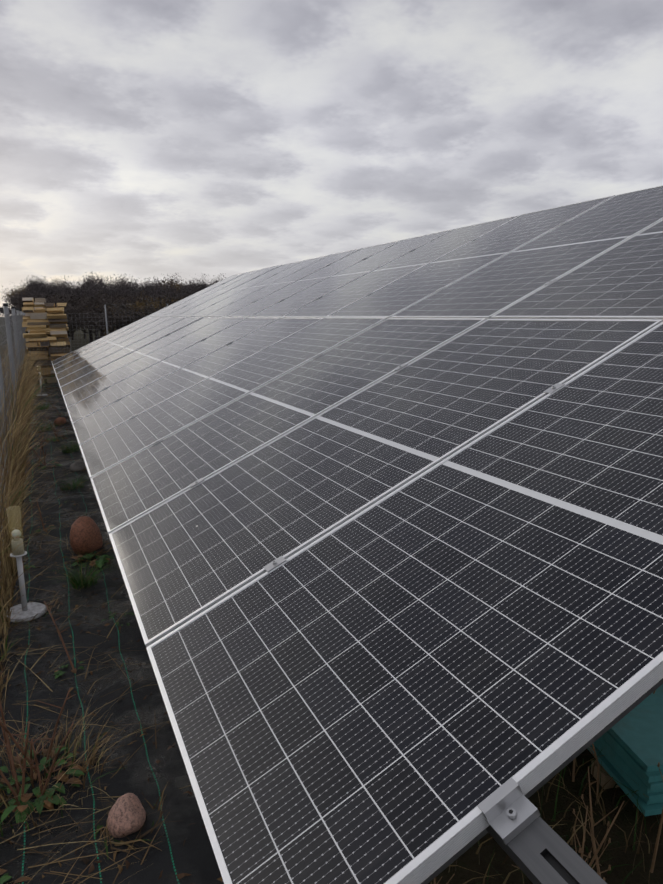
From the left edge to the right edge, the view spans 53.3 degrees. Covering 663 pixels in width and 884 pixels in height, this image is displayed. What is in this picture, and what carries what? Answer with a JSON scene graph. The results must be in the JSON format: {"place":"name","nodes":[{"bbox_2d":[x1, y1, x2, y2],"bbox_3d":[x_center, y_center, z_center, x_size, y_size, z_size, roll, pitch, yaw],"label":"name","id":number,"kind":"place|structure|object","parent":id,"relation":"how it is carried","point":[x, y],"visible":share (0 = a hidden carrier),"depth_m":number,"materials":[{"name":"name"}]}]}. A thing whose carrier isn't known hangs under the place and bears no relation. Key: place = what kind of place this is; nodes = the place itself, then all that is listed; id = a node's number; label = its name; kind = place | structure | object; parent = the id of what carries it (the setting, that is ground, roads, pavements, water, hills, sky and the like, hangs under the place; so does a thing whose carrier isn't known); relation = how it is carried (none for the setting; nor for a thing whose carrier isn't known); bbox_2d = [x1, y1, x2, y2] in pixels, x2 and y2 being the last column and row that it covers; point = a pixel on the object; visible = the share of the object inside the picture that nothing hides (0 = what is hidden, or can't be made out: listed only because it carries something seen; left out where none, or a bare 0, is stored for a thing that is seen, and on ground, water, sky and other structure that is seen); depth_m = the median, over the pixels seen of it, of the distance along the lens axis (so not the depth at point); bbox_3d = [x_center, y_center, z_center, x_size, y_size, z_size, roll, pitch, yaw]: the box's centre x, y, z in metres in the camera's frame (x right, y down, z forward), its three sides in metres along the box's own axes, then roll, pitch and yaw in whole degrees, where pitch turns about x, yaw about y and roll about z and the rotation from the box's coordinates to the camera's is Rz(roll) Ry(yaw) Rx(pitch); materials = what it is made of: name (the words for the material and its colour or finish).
{"place":"outdoors","nodes":[
{"label":"outdoors","id":0,"kind":"place"},
{"bbox_2d":[25,337,71,377],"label":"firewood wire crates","id":1,"kind":"object","parent":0,"point":[49,353],"visible":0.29,"depth_m":15.65,"materials":[{"name":"grey metal"}]},
{"bbox_2d":[0,317,662,883],"bbox_3d":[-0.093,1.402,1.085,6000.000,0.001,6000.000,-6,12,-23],"label":"ground","id":2,"kind":"structure","parent":0,"point":[482,859],"depth_m":2.02,"materials":[{"name":"brown soil"}]},
{"bbox_2d":[1,286,27,301],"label":"forest tree","id":3,"kind":"object","parent":2,"relation":"on","point":[11,293],"visible":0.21,"depth_m":145.54,"materials":[{"name":"plant"}]},
{"bbox_2d":[0,366,30,569],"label":"dead stalks","id":4,"kind":"object","parent":2,"relation":"on","point":[9,463],"visible":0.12,"depth_m":4.92,"materials":[{"name":"brown plant"}]},
{"bbox_2d":[2,286,41,306],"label":"forest tree","id":5,"kind":"object","parent":2,"relation":"on","point":[15,295],"visible":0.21,"depth_m":141.41,"materials":[{"name":"plant"}]},
{"bbox_2d":[0,364,47,658],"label":"field grass","id":6,"kind":"structure","parent":2,"relation":"on","point":[10,492],"depth_m":5.51,"materials":[{"name":"beige plant"}]},
{"bbox_2d":[4,281,52,305],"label":"forest tree","id":7,"kind":"object","parent":2,"relation":"on","point":[27,295],"visible":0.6,"depth_m":131.68,"materials":[{"name":"green plant"}]},
{"bbox_2d":[5,276,57,294],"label":"forest tree","id":8,"kind":"object","parent":2,"relation":"on","point":[27,286],"visible":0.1,"depth_m":153.07,"materials":[{"name":"green plant"}]},
{"bbox_2d":[0,336,66,734],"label":"dry grass","id":9,"kind":"object","parent":2,"relation":"on","point":[19,454],"visible":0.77,"depth_m":5.50,"materials":[{"name":"beige plant"}]},
{"bbox_2d":[22,276,50,290],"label":"forest tree","id":10,"kind":"object","parent":2,"relation":"on","point":[32,281],"visible":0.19,"depth_m":150.06,"materials":[{"name":"plant"}]},
{"bbox_2d":[15,294,61,303],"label":"scrub tree","id":11,"kind":"object","parent":2,"relation":"on","point":[34,299],"visible":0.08,"depth_m":56.38,"materials":[{"name":"plant"}]},
{"bbox_2d":[21,276,59,297],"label":"forest tree","id":12,"kind":"object","parent":2,"relation":"on","point":[45,287],"visible":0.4,"depth_m":143.56,"materials":[{"name":"green plant"}]},
{"bbox_2d":[3,294,79,328],"bbox_3d":[-14.039,-6.016,33.214,4.391,2.788,4.652,-5,12,-19],"label":"thicket tree","id":13,"kind":"object","parent":2,"relation":"on","point":[21,304],"visible":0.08,"depth_m":32.49,"materials":[{"name":"plant"}]},
{"bbox_2d":[34,375,56,383],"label":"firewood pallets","id":14,"kind":"object","parent":2,"relation":"on","point":[52,379],"visible":0.23,"depth_m":15.77,"materials":[{"name":"brown wood"}]},
{"bbox_2d":[22,297,69,376],"bbox_3d":[-6.885,-2.546,16.017,1.080,1.857,1.018,-6,12,-23],"label":"firewood stack","id":15,"kind":"object","parent":2,"relation":"on","point":[37,320],"visible":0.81,"depth_m":15.67,"materials":[{"name":"brown wood"}]},
{"bbox_2d":[0,295,97,336],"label":"thicket tree","id":16,"kind":"object","parent":2,"relation":"on","point":[64,311],"visible":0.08,"depth_m":32.06,"materials":[{"name":"plant"}]},
{"bbox_2d":[31,294,83,311],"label":"thicket tree","id":17,"kind":"object","parent":2,"relation":"on","point":[75,302],"visible":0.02,"depth_m":43.09,"materials":[{"name":"brown plant"}]},
{"bbox_2d":[54,275,75,290],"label":"forest tree","id":18,"kind":"object","parent":2,"relation":"on","point":[66,283],"visible":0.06,"depth_m":165.38,"materials":[{"name":"plant"}]},
{"bbox_2d":[49,282,83,297],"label":"forest tree","id":19,"kind":"object","parent":2,"relation":"on","point":[68,289],"visible":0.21,"depth_m":145.03,"materials":[{"name":"plant"}]},
{"bbox_2d":[0,689,138,846],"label":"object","id":20,"kind":"object","parent":2,"relation":"on","point":[93,753],"visible":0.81,"depth_m":2.31,"materials":[{"name":"green plant"}]},
{"bbox_2d":[53,280,94,299],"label":"forest tree","id":21,"kind":"object","parent":2,"relation":"on","point":[76,291],"visible":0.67,"depth_m":138.13,"materials":[{"name":"green plant"}]},
{"bbox_2d":[67,315,93,342],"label":"thicket tree","id":22,"kind":"object","parent":2,"relation":"on","point":[69,333],"visible":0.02,"depth_m":35.05,"materials":[{"name":"plant"}]},
{"bbox_2d":[64,306,97,332],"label":"thicket tree","id":23,"kind":"object","parent":2,"relation":"on","point":[75,323],"visible":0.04,"depth_m":31.88,"materials":[{"name":"plant"}]},
{"bbox_2d":[69,283,96,296],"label":"forest tree","id":24,"kind":"object","parent":2,"relation":"on","point":[83,290],"visible":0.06,"depth_m":153.91,"materials":[{"name":"plant"}]},
{"bbox_2d":[0,303,167,434],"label":"fence posts","id":25,"kind":"object","parent":2,"relation":"on","point":[5,307],"visible":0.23,"depth_m":8.88,"materials":[{"name":"grey metal"}]},
{"bbox_2d":[0,312,154,588],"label":"fence wire","id":26,"kind":"object","parent":25,"relation":"attached to","point":[20,331],"visible":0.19,"depth_m":8.13,"materials":[{"name":"grey metal"}]},
{"bbox_2d":[47,300,128,342],"bbox_3d":[-11.665,-5.471,31.063,3.595,2.447,3.923,1,11,10],"label":"thicket tree","id":27,"kind":"object","parent":2,"relation":"on","point":[90,336],"visible":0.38,"depth_m":31.29,"materials":[{"name":"plant"}]},
{"bbox_2d":[46,299,136,340],"bbox_3d":[-10.657,-5.212,29.706,3.667,2.434,4.029,10,16,43],"label":"thicket tree","id":28,"kind":"object","parent":2,"relation":"on","point":[110,318],"visible":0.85,"depth_m":29.39,"materials":[{"name":"plant"}]},
{"bbox_2d":[74,271,110,293],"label":"forest tree","id":29,"kind":"object","parent":2,"relation":"on","point":[90,284],"visible":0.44,"depth_m":162.85,"materials":[{"name":"green plant"}]},
{"bbox_2d":[74,295,126,337],"bbox_3d":[-12.488,-6.562,35.813,2.870,2.802,3.107,5,13,28],"label":"scrub tree","id":30,"kind":"object","parent":2,"relation":"on","point":[96,305],"visible":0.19,"depth_m":35.36,"materials":[{"name":"brown plant"}]},
{"bbox_2d":[81,303,121,335],"bbox_3d":[-12.401,-6.530,36.633,3.635,2.378,3.936,1,11,8],"label":"thicket tree","id":31,"kind":"object","parent":2,"relation":"on","point":[101,313],"visible":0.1,"depth_m":36.64,"materials":[{"name":"brown plant"}]},
{"bbox_2d":[70,292,138,335],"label":"thicket tree","id":32,"kind":"object","parent":2,"relation":"on","point":[120,302],"visible":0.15,"depth_m":41.49,"materials":[{"name":"brown plant"}]},
{"bbox_2d":[88,298,132,332],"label":"thicket tree","id":33,"kind":"object","parent":2,"relation":"on","point":[111,330],"visible":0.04,"depth_m":40.77,"materials":[{"name":"plant"}]},
{"bbox_2d":[93,281,128,299],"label":"forest tree","id":34,"kind":"object","parent":2,"relation":"on","point":[110,290],"visible":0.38,"depth_m":140.79,"materials":[{"name":"green plant"}]},
{"bbox_2d":[0,382,223,883],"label":"weed fabric sheet","id":35,"kind":"object","parent":2,"relation":"on","point":[194,856],"visible":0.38,"depth_m":2.67,"materials":[{"name":"black fabric"}]},
{"bbox_2d":[0,869,32,883],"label":"weed clump","id":36,"kind":"object","parent":35,"relation":"on","point":[4,878],"visible":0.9,"depth_m":1.86,"materials":[{"name":"green plant"}]},
{"bbox_2d":[3,506,54,621],"bbox_3d":[-1.633,0.629,3.471,0.220,0.590,0.209,-1,11,-1],"label":"garden lamp","id":37,"kind":"object","parent":35,"relation":"on","point":[29,611],"visible":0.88,"depth_m":3.47,"materials":[{"name":"white metal"}]},
{"bbox_2d":[4,598,61,625],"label":"dry grass","id":38,"kind":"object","parent":35,"relation":"on","point":[38,613],"visible":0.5,"depth_m":3.51,"materials":[{"name":"brown plant"}]},
{"bbox_2d":[24,430,47,466],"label":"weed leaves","id":39,"kind":"object","parent":35,"relation":"on","point":[44,463],"visible":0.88,"depth_m":6.97,"materials":[{"name":"brown"}]},
{"bbox_2d":[31,499,44,530],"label":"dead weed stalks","id":40,"kind":"object","parent":35,"relation":"on","point":[39,515],"visible":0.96,"depth_m":4.89,"materials":[{"name":"brown plant"}]},
{"bbox_2d":[0,667,75,800],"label":"weed clump near dead stalks","id":41,"kind":"object","parent":35,"relation":"on","point":[10,755],"visible":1,"depth_m":2.21,"materials":[{"name":"brown plant"}]},
{"bbox_2d":[32,401,50,409],"bbox_3d":[-4.973,-0.626,11.268,0.560,0.166,0.550,8,15,39],"label":"grass tuft","id":42,"kind":"object","parent":35,"relation":"on","point":[43,407],"visible":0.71,"depth_m":11.35,"materials":[{"name":"green plant"}]},
{"bbox_2d":[37,366,47,395],"bbox_3d":[-5.738,-1.208,13.036,0.209,0.590,0.220,-3,11,-8],"label":"garden lamp","id":43,"kind":"object","parent":35,"relation":"on","point":[42,394],"visible":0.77,"depth_m":13.02,"materials":[{"name":"white metal"}]},
{"bbox_2d":[0,746,85,823],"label":"weed clump","id":44,"kind":"object","parent":35,"relation":"on","point":[50,801],"visible":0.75,"depth_m":2.20,"materials":[{"name":"green plant"}]},
{"bbox_2d":[35,523,53,532],"bbox_3d":[-2.141,0.645,4.913,0.141,0.049,0.130,1,11,9],"label":"weed","id":45,"kind":"object","parent":35,"relation":"on","point":[39,529],"visible":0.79,"depth_m":4.92,"materials":[{"name":"green plant"}]},
{"bbox_2d":[31,461,61,468],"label":"weed leaves","id":46,"kind":"object","parent":35,"relation":"on","point":[48,465],"visible":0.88,"depth_m":7.01,"materials":[{"name":"green plant"}]},
{"bbox_2d":[34,420,61,431],"bbox_3d":[-3.959,-0.227,9.153,0.525,0.156,0.507,-6,12,-23],"label":"grass tuft","id":47,"kind":"object","parent":35,"relation":"on","point":[49,428],"visible":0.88,"depth_m":9.18,"materials":[{"name":"green plant"}]},
{"bbox_2d":[44,413,62,439],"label":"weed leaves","id":48,"kind":"object","parent":35,"relation":"on","point":[54,426],"visible":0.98,"depth_m":8.44,"materials":[{"name":"brown"}]},
{"bbox_2d":[44,435,67,441],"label":"weed leaves","id":49,"kind":"object","parent":35,"relation":"on","point":[48,440],"visible":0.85,"depth_m":8.48,"materials":[{"name":"green plant"}]},
{"bbox_2d":[44,600,73,668],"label":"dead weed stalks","id":50,"kind":"object","parent":35,"relation":"on","point":[67,653],"visible":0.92,"depth_m":3.00,"materials":[{"name":"brown plant"}]},
{"bbox_2d":[54,417,65,424],"bbox_3d":[-3.991,-0.311,9.705,0.174,0.118,0.151,-3,11,-9],"label":"rock","id":51,"kind":"object","parent":35,"relation":"on","point":[63,421],"visible":0.71,"depth_m":9.66,"materials":[{"name":"stone"}]},
{"bbox_2d":[54,661,84,678],"bbox_3d":[-1.194,1.028,2.971,0.123,0.046,0.124,3,12,17],"label":"weed","id":52,"kind":"object","parent":35,"relation":"on","point":[74,670],"visible":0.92,"depth_m":2.95,"materials":[{"name":"green plant"}]},
{"bbox_2d":[61,436,79,453],"bbox_3d":[-3.061,0.038,7.711,0.482,0.172,0.486,-2,11,-5],"label":"grass tuft","id":53,"kind":"object","parent":35,"relation":"on","point":[71,449],"visible":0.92,"depth_m":7.71,"materials":[{"name":"green plant"}]},
{"bbox_2d":[55,473,88,490],"bbox_3d":[-2.381,0.368,6.069,0.406,0.141,0.414,-6,12,-23],"label":"grass tuft","id":54,"kind":"object","parent":35,"relation":"on","point":[74,487],"visible":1,"depth_m":6.10,"materials":[{"name":"green plant"}]},
{"bbox_2d":[69,461,83,471],"bbox_3d":[-2.625,0.251,6.808,0.132,0.100,0.176,4,12,24],"label":"rock","id":55,"kind":"object","parent":35,"relation":"on","point":[75,466],"visible":0.85,"depth_m":6.79,"materials":[{"name":"grey stone"}]},
{"bbox_2d":[44,552,113,589],"bbox_3d":[-1.466,0.762,3.890,0.466,0.184,0.486,-1,11,-3],"label":"grass tuft","id":56,"kind":"object","parent":35,"relation":"on","point":[75,582],"visible":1,"depth_m":3.90,"materials":[{"name":"green plant"}]},
{"bbox_2d":[49,536,112,561],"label":"dry grass","id":57,"kind":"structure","parent":35,"relation":"on","point":[96,553],"depth_m":4.44,"materials":[{"name":"brown plant"}]},
{"bbox_2d":[69,516,102,554],"bbox_3d":[-1.654,0.623,4.450,0.177,0.258,0.227,2,11,13],"label":"rock","id":58,"kind":"object","parent":35,"relation":"on","point":[85,536],"visible":0.92,"depth_m":4.38,"materials":[{"name":"stone"}]},
{"bbox_2d":[69,552,113,568],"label":"weed leaves","id":59,"kind":"object","parent":35,"relation":"on","point":[95,562],"visible":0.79,"depth_m":4.25,"materials":[{"name":"green plant"}]},
{"bbox_2d":[0,384,190,883],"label":"loose straw","id":60,"kind":"object","parent":35,"relation":"on","point":[21,654],"visible":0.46,"depth_m":2.55,"materials":[{"name":"brown plant"}]},
{"bbox_2d":[3,388,222,883],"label":"dead leaf litter","id":61,"kind":"object","parent":35,"relation":"on","point":[127,863],"visible":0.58,"depth_m":2.50,"materials":[{"name":"brown plant"}]},
{"bbox_2d":[57,782,175,860],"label":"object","id":62,"kind":"object","parent":35,"relation":"on","point":[126,842],"visible":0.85,"depth_m":2.03,"materials":[{"name":"brown plant"}]},
{"bbox_2d":[100,611,134,625],"bbox_3d":[-1.081,0.920,3.435,0.219,0.058,0.174,1,11,7],"label":"weed","id":63,"kind":"object","parent":35,"relation":"on","point":[117,623],"visible":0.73,"depth_m":3.42,"materials":[{"name":"green plant"}]},
{"bbox_2d":[107,793,145,837],"bbox_3d":[-0.642,1.166,2.069,0.118,0.092,0.140,-4,11,-13],"label":"pink stone","id":64,"kind":"object","parent":35,"relation":"on","point":[127,815],"visible":1,"depth_m":2.04,"materials":[{"name":"stone"}]},
{"bbox_2d":[89,275,137,297],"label":"forest tree","id":65,"kind":"object","parent":2,"relation":"on","point":[123,285],"visible":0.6,"depth_m":145.08,"materials":[{"name":"plant"}]},
{"bbox_2d":[103,307,144,329],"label":"thicket tree","id":66,"kind":"object","parent":2,"relation":"on","point":[122,324],"visible":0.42,"depth_m":31.69,"materials":[{"name":"brown plant"}]},
{"bbox_2d":[110,274,141,293],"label":"shrub","id":67,"kind":"object","parent":2,"relation":"on","point":[132,285],"visible":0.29,"depth_m":155.08,"materials":[{"name":"green plant"}]},
{"bbox_2d":[103,297,160,317],"bbox_3d":[-10.074,-6.454,35.318,3.319,2.696,3.622,1,11,9],"label":"thicket tree","id":68,"kind":"object","parent":2,"relation":"on","point":[131,305],"visible":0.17,"depth_m":34.70,"materials":[{"name":"plant"}]},
{"bbox_2d":[115,293,148,307],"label":"shrub","id":69,"kind":"object","parent":2,"relation":"on","point":[135,300],"visible":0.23,"depth_m":41.88,"materials":[{"name":"plant"}]},
{"bbox_2d":[108,298,168,318],"bbox_3d":[-10.074,-6.361,35.119,3.641,2.584,3.938,-8,13,-34],"label":"thicket tree","id":70,"kind":"object","parent":2,"relation":"on","point":[143,304],"visible":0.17,"depth_m":35.06,"materials":[{"name":"brown plant"}]},
{"bbox_2d":[117,293,164,306],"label":"thicket tree","id":71,"kind":"object","parent":2,"relation":"on","point":[141,301],"visible":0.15,"depth_m":42.83,"materials":[{"name":"plant"}]},
{"bbox_2d":[126,286,157,299],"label":"shrub","id":72,"kind":"object","parent":2,"relation":"on","point":[144,293],"visible":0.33,"depth_m":142.84,"materials":[{"name":"plant"}]},
{"bbox_2d":[118,302,166,325],"bbox_3d":[-9.118,-5.741,32.449,3.624,2.352,3.350,2,12,15],"label":"thicket tree","id":73,"kind":"object","parent":2,"relation":"on","point":[146,310],"visible":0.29,"depth_m":32.44,"materials":[{"name":"plant"}]},
{"bbox_2d":[126,296,163,312],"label":"thicket tree","id":74,"kind":"object","parent":2,"relation":"on","point":[146,301],"visible":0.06,"depth_m":36.41,"materials":[{"name":"plant"}]},
{"bbox_2d":[133,277,164,290],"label":"shrub","id":75,"kind":"object","parent":2,"relation":"on","point":[147,283],"visible":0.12,"depth_m":166.60,"materials":[{"name":"green plant"}]},
{"bbox_2d":[129,283,173,297],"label":"forest tree","id":76,"kind":"object","parent":2,"relation":"on","point":[152,290],"visible":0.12,"depth_m":147.77,"materials":[{"name":"plant"}]},
{"bbox_2d":[142,276,167,291],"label":"shrub","id":77,"kind":"object","parent":2,"relation":"on","point":[156,284],"visible":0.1,"depth_m":159.28,"materials":[{"name":"green plant"}]},
{"bbox_2d":[144,295,178,312],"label":"thicket tree","id":78,"kind":"object","parent":2,"relation":"on","point":[166,301],"visible":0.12,"depth_m":35.99,"materials":[{"name":"brown plant"}]},
{"bbox_2d":[141,279,183,297],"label":"forest tree","id":79,"kind":"object","parent":2,"relation":"on","point":[161,287],"visible":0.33,"depth_m":149.95,"materials":[{"name":"plant"}]},
{"bbox_2d":[158,277,183,293],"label":"shrub","id":80,"kind":"object","parent":2,"relation":"on","point":[177,284],"visible":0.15,"depth_m":159.56,"materials":[{"name":"green plant"}]},
{"bbox_2d":[146,282,198,299],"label":"forest tree","id":81,"kind":"object","parent":2,"relation":"on","point":[173,294],"visible":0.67,"depth_m":142.50,"materials":[{"name":"green plant"}]},
{"bbox_2d":[161,274,186,288],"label":"shrub","id":82,"kind":"object","parent":2,"relation":"on","point":[176,281],"visible":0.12,"depth_m":177.00,"materials":[{"name":"green plant"}]},
{"bbox_2d":[182,278,204,294],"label":"shrub","id":83,"kind":"object","parent":2,"relation":"on","point":[191,286],"visible":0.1,"depth_m":163.77,"materials":[{"name":"green plant"}]},
{"bbox_2d":[187,273,216,294],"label":"forest tree","id":84,"kind":"object","parent":2,"relation":"on","point":[203,284],"visible":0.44,"depth_m":154.21,"materials":[{"name":"green plant"}]},
{"bbox_2d":[431,749,661,883],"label":"weeds under array","id":85,"kind":"object","parent":2,"relation":"on","point":[572,836],"depth_m":2.00,"materials":[{"name":"brown plant"}]},
{"bbox_2d":[434,690,662,883],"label":"dead stalks","id":86,"kind":"object","parent":2,"relation":"on","point":[595,850],"visible":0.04,"depth_m":1.83,"materials":[{"name":"brown plant"}]},
{"bbox_2d":[591,760,618,788],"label":"pallet planks","id":87,"kind":"object","parent":2,"relation":"on","point":[607,778],"visible":0.02,"depth_m":2.22,"materials":[{"name":"brown wood"}]},
{"bbox_2d":[587,684,662,815],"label":"plastic crate","id":88,"kind":"object","parent":87,"relation":"on","point":[630,744],"visible":0.23,"depth_m":2.14,"materials":[{"name":"teal plastic"}]},
{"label":"support posts","id":89,"kind":"object","parent":2,"relation":"on","visible":0},
{"bbox_2d":[51,185,662,883],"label":"solar array","id":90,"kind":"object","parent":89,"relation":"on","point":[383,523],"visible":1,"depth_m":2.05,"materials":[{"name":"glass"}]},
{"bbox_2d":[0,0,662,316],"label":"sky","id":91,"kind":"structure","parent":0,"point":[142,139],"materials":[{"name":"grey"}]}
]}

